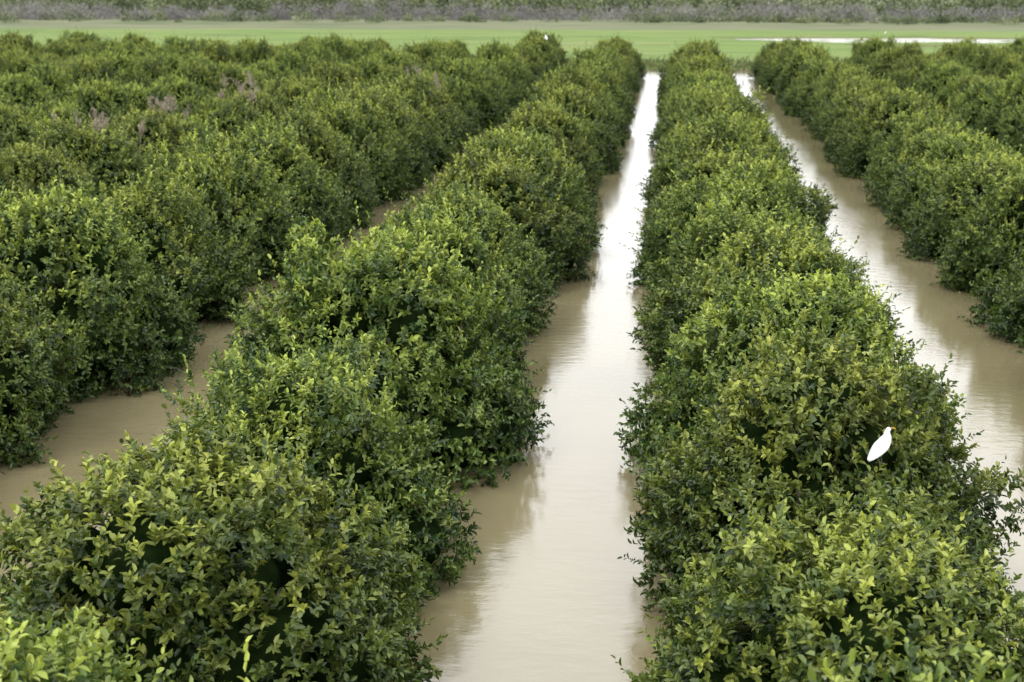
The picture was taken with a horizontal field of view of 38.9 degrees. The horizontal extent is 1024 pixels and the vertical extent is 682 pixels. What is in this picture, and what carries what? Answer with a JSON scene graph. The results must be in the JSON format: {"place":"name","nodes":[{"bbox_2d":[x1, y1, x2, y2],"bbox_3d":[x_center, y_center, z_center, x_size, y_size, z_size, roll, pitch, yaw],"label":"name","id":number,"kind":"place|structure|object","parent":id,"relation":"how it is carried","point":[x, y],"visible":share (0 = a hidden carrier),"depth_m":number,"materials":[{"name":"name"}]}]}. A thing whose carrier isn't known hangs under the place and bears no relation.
{"place":"outdoors","nodes":[
{"label":"outdoors","id":0,"kind":"place"},
{"bbox_2d":[0,38,1023,681],"bbox_3d":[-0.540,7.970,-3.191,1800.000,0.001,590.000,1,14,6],"label":"flood water","id":1,"kind":"structure","parent":0,"point":[544,588],"depth_m":23.51,"materials":[{"name":"beige liquid"}]},
{"bbox_2d":[0,0,1023,70],"bbox_3d":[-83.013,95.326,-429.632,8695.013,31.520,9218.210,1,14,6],"label":"ground","id":2,"kind":"structure","parent":0,"point":[652,40],"depth_m":250.07,"materials":[{"name":"green plant"}]},
{"bbox_2d":[0,125,39,207],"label":"citrus tree","id":3,"kind":"object","parent":2,"relation":"on","point":[6,173],"visible":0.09,"depth_m":37.11,"materials":[{"name":"green plant"}]},
{"bbox_2d":[0,94,51,162],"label":"citrus tree","id":4,"kind":"object","parent":2,"relation":"on","point":[20,119],"visible":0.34,"depth_m":53.64,"materials":[{"name":"green plant"}]},
{"bbox_2d":[0,45,55,79],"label":"citrus tree","id":5,"kind":"object","parent":2,"relation":"on","point":[18,62],"visible":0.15,"depth_m":86.94,"materials":[{"name":"green plant"}]},
{"bbox_2d":[0,70,60,116],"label":"citrus tree","id":6,"kind":"object","parent":2,"relation":"on","point":[25,89],"visible":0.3,"depth_m":70.11,"materials":[{"name":"green plant"}]},
{"bbox_2d":[0,252,93,474],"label":"citrus tree","id":7,"kind":"object","parent":2,"relation":"on","point":[33,360],"visible":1,"depth_m":22.54,"materials":[{"name":"green plant"}]},
{"bbox_2d":[24,55,79,106],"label":"citrus tree","id":8,"kind":"object","parent":2,"relation":"on","point":[60,85],"visible":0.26,"depth_m":74.16,"materials":[{"name":"green plant"}]},
{"bbox_2d":[0,133,109,203],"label":"citrus tree","id":9,"kind":"object","parent":2,"relation":"on","point":[43,165],"visible":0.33,"depth_m":40.59,"materials":[{"name":"green plant"}]},
{"bbox_2d":[28,93,100,136],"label":"citrus tree","id":10,"kind":"object","parent":2,"relation":"on","point":[41,112],"visible":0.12,"depth_m":58.52,"materials":[{"name":"green plant"}]},
{"bbox_2d":[53,50,126,87],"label":"citrus tree","id":11,"kind":"object","parent":2,"relation":"on","point":[91,68],"visible":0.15,"depth_m":78.38,"materials":[{"name":"green plant"}]},
{"bbox_2d":[52,67,142,130],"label":"citrus tree","id":12,"kind":"object","parent":2,"relation":"on","point":[89,94],"visible":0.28,"depth_m":62.94,"materials":[{"name":"green plant"}]},
{"bbox_2d":[28,109,169,206],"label":"citrus tree","id":13,"kind":"object","parent":2,"relation":"on","point":[112,155],"visible":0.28,"depth_m":44.48,"materials":[{"name":"green plant"}]},
{"bbox_2d":[0,159,212,403],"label":"citrus tree","id":14,"kind":"object","parent":2,"relation":"on","point":[71,256],"visible":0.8,"depth_m":26.03,"materials":[{"name":"green plant"}]},
{"bbox_2d":[91,42,158,90],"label":"citrus tree","id":15,"kind":"object","parent":2,"relation":"on","point":[127,67],"visible":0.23,"depth_m":82.69,"materials":[{"name":"green plant"}]},
{"bbox_2d":[0,596,252,681],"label":"citrus tree","id":16,"kind":"object","parent":2,"relation":"on","point":[34,661],"visible":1,"depth_m":9.74,"materials":[{"name":"green plant"}]},
{"bbox_2d":[91,105,204,170],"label":"citrus tree","id":17,"kind":"object","parent":2,"relation":"on","point":[161,125],"visible":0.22,"depth_m":49.35,"materials":[{"name":"green plant"}]},
{"bbox_2d":[117,76,182,115],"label":"citrus tree","id":18,"kind":"object","parent":2,"relation":"on","point":[140,94],"visible":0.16,"depth_m":67.51,"materials":[{"name":"green plant"}]},
{"bbox_2d":[129,49,173,84],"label":"citrus tree","id":19,"kind":"object","parent":2,"relation":"on","point":[152,65],"visible":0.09,"depth_m":87.26,"materials":[{"name":"green plant"}]},
{"bbox_2d":[74,152,271,333],"bbox_3d":[-7.993,-1.740,31.361,5.386,4.395,5.762,0,16,-1],"label":"citrus tree","id":20,"kind":"object","parent":2,"relation":"on","point":[178,244],"visible":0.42,"depth_m":31.03,"materials":[{"name":"green plant"}]},
{"bbox_2d":[149,68,212,121],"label":"citrus tree","id":21,"kind":"object","parent":2,"relation":"on","point":[181,87],"visible":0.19,"depth_m":72.23,"materials":[{"name":"green plant"}]},
{"bbox_2d":[164,55,235,101],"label":"citrus tree","id":22,"kind":"object","parent":2,"relation":"on","point":[211,82],"visible":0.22,"depth_m":76.44,"materials":[{"name":"green plant"}]},
{"bbox_2d":[184,34,246,69],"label":"citrus tree","id":23,"kind":"object","parent":2,"relation":"on","point":[217,54],"visible":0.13,"depth_m":100.50,"materials":[{"name":"green plant"}]},
{"bbox_2d":[0,388,449,681],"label":"citrus tree","id":24,"kind":"object","parent":2,"relation":"on","point":[196,569],"visible":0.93,"depth_m":12.79,"materials":[{"name":"green plant"}]},
{"bbox_2d":[176,87,277,147],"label":"citrus tree","id":25,"kind":"object","parent":2,"relation":"on","point":[221,117],"visible":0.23,"depth_m":58.69,"materials":[{"name":"green plant"}]},
{"bbox_2d":[125,120,332,287],"bbox_3d":[-7.794,-2.990,36.149,5.332,4.798,6.305,6,15,18],"label":"citrus tree","id":26,"kind":"object","parent":2,"relation":"on","point":[247,206],"visible":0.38,"depth_m":35.60,"materials":[{"name":"green plant"}]},
{"bbox_2d":[201,57,267,96],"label":"citrus tree","id":27,"kind":"object","parent":2,"relation":"on","point":[238,73],"visible":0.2,"depth_m":80.87,"materials":[{"name":"green plant"}]},
{"bbox_2d":[214,80,291,127],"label":"citrus tree","id":28,"kind":"object","parent":2,"relation":"on","point":[264,100],"visible":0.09,"depth_m":62.97,"materials":[{"name":"green plant"}]},
{"bbox_2d":[231,32,276,63],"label":"citrus tree","id":29,"kind":"object","parent":2,"relation":"on","point":[258,51],"visible":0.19,"depth_m":108.62,"materials":[{"name":"green plant"}]},
{"bbox_2d":[247,57,298,89],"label":"citrus tree","id":30,"kind":"object","parent":2,"relation":"on","point":[271,67],"visible":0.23,"depth_m":89.68,"materials":[{"name":"green plant"}]},
{"bbox_2d":[199,110,362,252],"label":"citrus tree","id":31,"kind":"object","parent":2,"relation":"on","point":[317,194],"visible":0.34,"depth_m":39.66,"materials":[{"name":"green plant"}]},
{"bbox_2d":[257,70,322,122],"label":"citrus tree","id":32,"kind":"object","parent":2,"relation":"on","point":[287,91],"visible":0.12,"depth_m":67.16,"materials":[{"name":"green plant"}]},
{"bbox_2d":[270,46,311,80],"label":"citrus tree","id":33,"kind":"object","parent":2,"relation":"on","point":[292,59],"visible":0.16,"depth_m":93.97,"materials":[{"name":"green plant"}]},
{"bbox_2d":[136,317,481,625],"bbox_3d":[-2.758,1.583,18.397,4.763,3.954,5.588,-1,15,-1],"label":"citrus tree","id":34,"kind":"object","parent":2,"relation":"on","point":[363,427],"visible":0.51,"depth_m":17.41,"materials":[{"name":"green plant"}]},
{"bbox_2d":[248,97,381,228],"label":"citrus tree","id":35,"kind":"object","parent":2,"relation":"on","point":[316,134],"visible":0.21,"depth_m":44.10,"materials":[{"name":"green plant"}]},
{"bbox_2d":[299,56,366,99],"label":"citrus tree","id":36,"kind":"object","parent":2,"relation":"on","point":[337,70],"visible":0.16,"depth_m":76.08,"materials":[{"name":"green plant"}]},
{"bbox_2d":[310,30,363,62],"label":"citrus tree","id":37,"kind":"object","parent":2,"relation":"on","point":[334,42],"visible":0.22,"depth_m":106.84,"materials":[{"name":"green plant"}]},
{"bbox_2d":[290,77,417,206],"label":"citrus tree","id":38,"kind":"object","parent":2,"relation":"on","point":[368,135],"visible":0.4,"depth_m":48.80,"materials":[{"name":"green plant"}]},
{"bbox_2d":[343,51,392,86],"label":"citrus tree","id":39,"kind":"object","parent":2,"relation":"on","point":[372,69],"visible":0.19,"depth_m":85.22,"materials":[{"name":"green plant"}]},
{"bbox_2d":[200,200,554,489],"bbox_3d":[-2.057,0.241,22.534,5.491,4.739,5.661,3,13,10],"label":"citrus tree","id":40,"kind":"object","parent":2,"relation":"on","point":[462,388],"visible":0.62,"depth_m":21.43,"materials":[{"name":"green plant"}]},
{"bbox_2d":[320,73,437,188],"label":"citrus tree","id":41,"kind":"object","parent":2,"relation":"on","point":[419,158],"visible":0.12,"depth_m":52.98,"materials":[{"name":"green plant"}]},
{"bbox_2d":[368,47,423,83],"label":"citrus tree","id":42,"kind":"object","parent":2,"relation":"on","point":[387,57],"visible":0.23,"depth_m":93.87,"materials":[{"name":"green plant"}]},
{"bbox_2d":[353,78,455,173],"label":"citrus tree","id":43,"kind":"object","parent":2,"relation":"on","point":[427,125],"visible":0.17,"depth_m":57.60,"materials":[{"name":"green plant"}]},
{"bbox_2d":[364,63,469,157],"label":"citrus tree","id":44,"kind":"object","parent":2,"relation":"on","point":[446,124],"visible":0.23,"depth_m":61.88,"materials":[{"name":"green plant"}]},
{"bbox_2d":[322,187,539,386],"bbox_3d":[-1.681,-0.632,26.605,4.383,4.297,5.352,-2,12,0],"label":"citrus tree","id":45,"kind":"object","parent":2,"relation":"on","point":[458,238],"visible":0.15,"depth_m":26.30,"materials":[{"name":"green plant"}]},
{"bbox_2d":[399,76,479,144],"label":"citrus tree","id":46,"kind":"object","parent":2,"relation":"on","point":[445,98],"visible":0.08,"depth_m":66.52,"materials":[{"name":"green plant"}]},
{"bbox_2d":[413,66,485,135],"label":"citrus tree","id":47,"kind":"object","parent":2,"relation":"on","point":[464,99],"visible":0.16,"depth_m":71.07,"materials":[{"name":"green plant"}]},
{"bbox_2d":[425,48,506,130],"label":"citrus tree","id":48,"kind":"object","parent":2,"relation":"on","point":[466,72],"visible":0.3,"depth_m":74.84,"materials":[{"name":"green plant"}]},
{"bbox_2d":[444,53,512,123],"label":"citrus tree","id":49,"kind":"object","parent":2,"relation":"on","point":[503,99],"visible":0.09,"depth_m":79.01,"materials":[{"name":"green plant"}]},
{"bbox_2d":[395,175,562,340],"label":"citrus tree","id":50,"kind":"object","parent":2,"relation":"on","point":[525,257],"visible":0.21,"depth_m":30.19,"materials":[{"name":"green plant"}]},
{"bbox_2d":[384,134,595,295],"bbox_3d":[-0.546,-2.869,35.703,5.159,4.542,5.680,4,16,21],"label":"citrus tree","id":51,"kind":"object","parent":2,"relation":"on","point":[511,183],"visible":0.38,"depth_m":34.65,"materials":[{"name":"green plant"}]},
{"bbox_2d":[468,52,530,108],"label":"citrus tree","id":52,"kind":"object","parent":2,"relation":"on","point":[505,67],"visible":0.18,"depth_m":88.18,"materials":[{"name":"green plant"}]},
{"bbox_2d":[468,38,532,101],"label":"citrus tree","id":53,"kind":"object","parent":2,"relation":"on","point":[520,72],"visible":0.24,"depth_m":92.21,"materials":[{"name":"green plant"}]},
{"bbox_2d":[0,0,1023,21],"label":"bare scrub belt","id":54,"kind":"object","parent":2,"relation":"on","point":[29,11],"visible":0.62,"depth_m":321.83,"materials":[{"name":"plant"}]},
{"bbox_2d":[0,0,1023,16],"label":"distant tree belt","id":55,"kind":"object","parent":2,"relation":"on","point":[257,6],"visible":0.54,"depth_m":380.84,"materials":[{"name":"plant"}]},
{"bbox_2d":[0,7,1023,24],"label":"field edge bushes","id":56,"kind":"object","parent":2,"relation":"on","point":[779,17],"visible":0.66,"depth_m":302.41,"materials":[{"name":"green plant"}]},
{"bbox_2d":[436,119,607,257],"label":"citrus tree","id":57,"kind":"object","parent":2,"relation":"on","point":[560,182],"visible":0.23,"depth_m":39.01,"materials":[{"name":"green plant"}]},
{"bbox_2d":[476,90,605,206],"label":"citrus tree","id":58,"kind":"object","parent":2,"relation":"on","point":[559,122],"visible":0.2,"depth_m":48.34,"materials":[{"name":"green plant"}]},
{"bbox_2d":[483,122,603,224],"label":"citrus tree","id":59,"kind":"object","parent":2,"relation":"on","point":[590,199],"visible":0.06,"depth_m":43.80,"materials":[{"name":"green plant"}]},
{"bbox_2d":[502,94,608,185],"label":"citrus tree","id":60,"kind":"object","parent":2,"relation":"on","point":[590,138],"visible":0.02,"depth_m":53.62,"materials":[{"name":"green plant"}]},
{"bbox_2d":[513,73,626,174],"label":"citrus tree","id":61,"kind":"object","parent":2,"relation":"on","point":[574,96],"visible":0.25,"depth_m":57.17,"materials":[{"name":"green plant"}]},
{"bbox_2d":[532,55,625,152],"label":"citrus tree","id":62,"kind":"object","parent":2,"relation":"on","point":[586,83],"visible":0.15,"depth_m":61.71,"materials":[{"name":"green plant"}]},
{"bbox_2d":[541,58,632,148],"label":"citrus tree","id":63,"kind":"object","parent":2,"relation":"on","point":[622,141],"visible":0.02,"depth_m":66.94,"materials":[{"name":"green plant"}]},
{"bbox_2d":[555,50,636,128],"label":"citrus tree","id":64,"kind":"object","parent":2,"relation":"on","point":[623,100],"visible":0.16,"depth_m":75.25,"materials":[{"name":"green plant"}]},
{"bbox_2d":[563,40,636,104],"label":"citrus tree","id":65,"kind":"object","parent":2,"relation":"on","point":[587,54],"visible":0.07,"depth_m":88.33,"materials":[{"name":"green plant"}]},
{"bbox_2d":[643,77,750,147],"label":"citrus tree","id":66,"kind":"object","parent":2,"relation":"on","point":[654,136],"visible":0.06,"depth_m":66.17,"materials":[{"name":"green plant"}]},
{"bbox_2d":[655,49,739,111],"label":"citrus tree","id":67,"kind":"object","parent":2,"relation":"on","point":[695,62],"visible":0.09,"depth_m":83.79,"materials":[{"name":"green plant"}]},
{"bbox_2d":[659,62,740,112],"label":"citrus tree","id":68,"kind":"object","parent":2,"relation":"on","point":[712,74],"visible":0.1,"depth_m":70.74,"materials":[{"name":"green plant"}]},
{"bbox_2d":[650,79,771,152],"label":"citrus tree","id":69,"kind":"object","parent":2,"relation":"on","point":[668,118],"visible":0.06,"depth_m":61.71,"materials":[{"name":"green plant"}]},
{"bbox_2d":[637,103,793,227],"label":"citrus tree","id":70,"kind":"object","parent":2,"relation":"on","point":[737,132],"visible":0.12,"depth_m":43.24,"materials":[{"name":"green plant"}]},
{"bbox_2d":[636,106,804,204],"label":"citrus tree","id":71,"kind":"object","parent":2,"relation":"on","point":[758,129],"visible":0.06,"depth_m":47.77,"materials":[{"name":"green plant"}]},
{"bbox_2d":[647,80,802,180],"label":"citrus tree","id":72,"kind":"object","parent":2,"relation":"on","point":[745,101],"visible":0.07,"depth_m":52.22,"materials":[{"name":"green plant"}]},
{"bbox_2d":[619,149,837,285],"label":"citrus tree","id":73,"kind":"object","parent":2,"relation":"on","point":[740,188],"visible":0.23,"depth_m":34.69,"materials":[{"name":"green plant"}]},
{"bbox_2d":[633,129,841,246],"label":"citrus tree","id":74,"kind":"object","parent":2,"relation":"on","point":[710,169],"visible":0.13,"depth_m":38.64,"materials":[{"name":"green plant"}]},
{"bbox_2d":[629,191,869,329],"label":"citrus tree","id":75,"kind":"object","parent":2,"relation":"on","point":[717,227],"visible":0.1,"depth_m":30.27,"materials":[{"name":"green plant"}]},
{"bbox_2d":[626,209,911,392],"bbox_3d":[4.692,-0.420,26.487,5.099,4.087,5.376,2,12,9],"label":"citrus tree","id":76,"kind":"object","parent":2,"relation":"on","point":[700,290],"visible":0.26,"depth_m":25.80,"materials":[{"name":"green plant"}]},
{"bbox_2d":[758,39,829,93],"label":"citrus tree","id":77,"kind":"object","parent":2,"relation":"on","point":[772,73],"visible":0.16,"depth_m":101.45,"materials":[{"name":"green plant"}]},
{"bbox_2d":[613,251,983,477],"bbox_3d":[4.320,0.713,21.752,5.224,3.948,5.101,10,17,36],"label":"citrus tree","id":78,"kind":"object","parent":2,"relation":"on","point":[728,330],"visible":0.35,"depth_m":21.03,"materials":[{"name":"green plant"}]},
{"bbox_2d":[773,42,832,103],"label":"citrus tree","id":79,"kind":"object","parent":2,"relation":"on","point":[789,73],"visible":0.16,"depth_m":91.73,"materials":[{"name":"green plant"}]},
{"bbox_2d":[611,462,1023,681],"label":"citrus tree","id":80,"kind":"object","parent":2,"relation":"on","point":[860,576],"visible":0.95,"depth_m":11.95,"materials":[{"name":"green plant"}]},
{"bbox_2d":[779,55,855,117],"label":"citrus tree","id":81,"kind":"object","parent":2,"relation":"on","point":[792,107],"visible":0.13,"depth_m":83.22,"materials":[{"name":"green plant"}]},
{"bbox_2d":[617,304,1023,639],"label":"citrus tree","id":82,"kind":"object","parent":2,"relation":"on","point":[795,434],"visible":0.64,"depth_m":16.24,"materials":[{"name":"green plant"}]},
{"bbox_2d":[794,55,871,119],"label":"citrus tree","id":83,"kind":"object","parent":2,"relation":"on","point":[808,90],"visible":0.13,"depth_m":78.56,"materials":[{"name":"green plant"}]},
{"bbox_2d":[798,61,871,131],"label":"citrus tree","id":84,"kind":"object","parent":2,"relation":"on","point":[829,89],"visible":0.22,"depth_m":73.61,"materials":[{"name":"green plant"}]},
{"bbox_2d":[805,72,889,141],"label":"citrus tree","id":85,"kind":"object","parent":2,"relation":"on","point":[855,80],"visible":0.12,"depth_m":69.46,"materials":[{"name":"green plant"}]},
{"bbox_2d":[818,73,897,151],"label":"citrus tree","id":86,"kind":"object","parent":2,"relation":"on","point":[839,111],"visible":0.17,"depth_m":64.76,"materials":[{"name":"green plant"}]},
{"bbox_2d":[820,85,914,165],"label":"citrus tree","id":87,"kind":"object","parent":2,"relation":"on","point":[839,128],"visible":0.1,"depth_m":60.85,"materials":[{"name":"green plant"}]},
{"bbox_2d":[849,34,896,68],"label":"citrus tree","id":88,"kind":"object","parent":2,"relation":"on","point":[864,52],"visible":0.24,"depth_m":112.77,"materials":[{"name":"green plant"}]},
{"bbox_2d":[864,37,925,83],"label":"citrus tree","id":89,"kind":"object","parent":2,"relation":"on","point":[882,66],"visible":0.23,"depth_m":99.71,"materials":[{"name":"green plant"}]},
{"bbox_2d":[829,82,964,178],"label":"citrus tree","id":90,"kind":"object","parent":2,"relation":"on","point":[875,120],"visible":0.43,"depth_m":55.67,"materials":[{"name":"green plant"}]},
{"bbox_2d":[795,617,1020,681],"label":"citrus tree","id":91,"kind":"object","parent":2,"relation":"on","point":[939,669],"visible":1,"depth_m":8.54,"materials":[{"name":"green plant"}]},
{"bbox_2d":[858,105,974,192],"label":"citrus tree","id":92,"kind":"object","parent":2,"relation":"on","point":[889,151],"visible":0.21,"depth_m":51.26,"materials":[{"name":"green plant"}]},
{"bbox_2d":[860,121,979,212],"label":"citrus tree","id":93,"kind":"object","parent":2,"relation":"on","point":[887,179],"visible":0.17,"depth_m":47.44,"materials":[{"name":"green plant"}]},
{"bbox_2d":[889,49,950,90],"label":"citrus tree","id":94,"kind":"object","parent":2,"relation":"on","point":[907,66],"visible":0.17,"depth_m":91.38,"materials":[{"name":"green plant"}]},
{"bbox_2d":[910,56,970,100],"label":"citrus tree","id":95,"kind":"object","parent":2,"relation":"on","point":[938,75],"visible":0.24,"depth_m":82.14,"materials":[{"name":"green plant"}]},
{"bbox_2d":[881,124,1023,236],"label":"citrus tree","id":96,"kind":"object","parent":2,"relation":"on","point":[918,186],"visible":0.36,"depth_m":42.74,"materials":[{"name":"green plant"}]},
{"bbox_2d":[932,68,983,114],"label":"citrus tree","id":97,"kind":"object","parent":2,"relation":"on","point":[944,95],"visible":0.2,"depth_m":78.16,"materials":[{"name":"green plant"}]},
{"bbox_2d":[896,135,1023,264],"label":"citrus tree","id":98,"kind":"object","parent":2,"relation":"on","point":[925,239],"visible":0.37,"depth_m":38.50,"materials":[{"name":"green plant"}]},
{"bbox_2d":[929,149,1023,297],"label":"citrus tree","id":99,"kind":"object","parent":2,"relation":"on","point":[966,261],"visible":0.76,"depth_m":34.20,"materials":[{"name":"green plant"}]},
{"bbox_2d":[948,69,1014,132],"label":"citrus tree","id":100,"kind":"object","parent":2,"relation":"on","point":[973,107],"visible":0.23,"depth_m":69.25,"materials":[{"name":"green plant"}]},
{"bbox_2d":[957,216,1023,347],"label":"citrus tree","id":101,"kind":"object","parent":2,"relation":"on","point":[1006,309],"visible":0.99,"depth_m":30.63,"materials":[{"name":"green plant"}]},
{"bbox_2d":[963,39,1019,74],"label":"citrus tree","id":102,"kind":"object","parent":2,"relation":"on","point":[979,63],"visible":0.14,"depth_m":102.10,"materials":[{"name":"green plant"}]},
{"bbox_2d":[966,66,1023,146],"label":"citrus tree","id":103,"kind":"object","parent":2,"relation":"on","point":[1010,95],"visible":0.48,"depth_m":64.12,"materials":[{"name":"green plant"}]},
{"bbox_2d":[993,92,1023,154],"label":"citrus tree","id":104,"kind":"object","parent":2,"relation":"on","point":[1014,127],"visible":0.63,"depth_m":60.44,"materials":[{"name":"green plant"}]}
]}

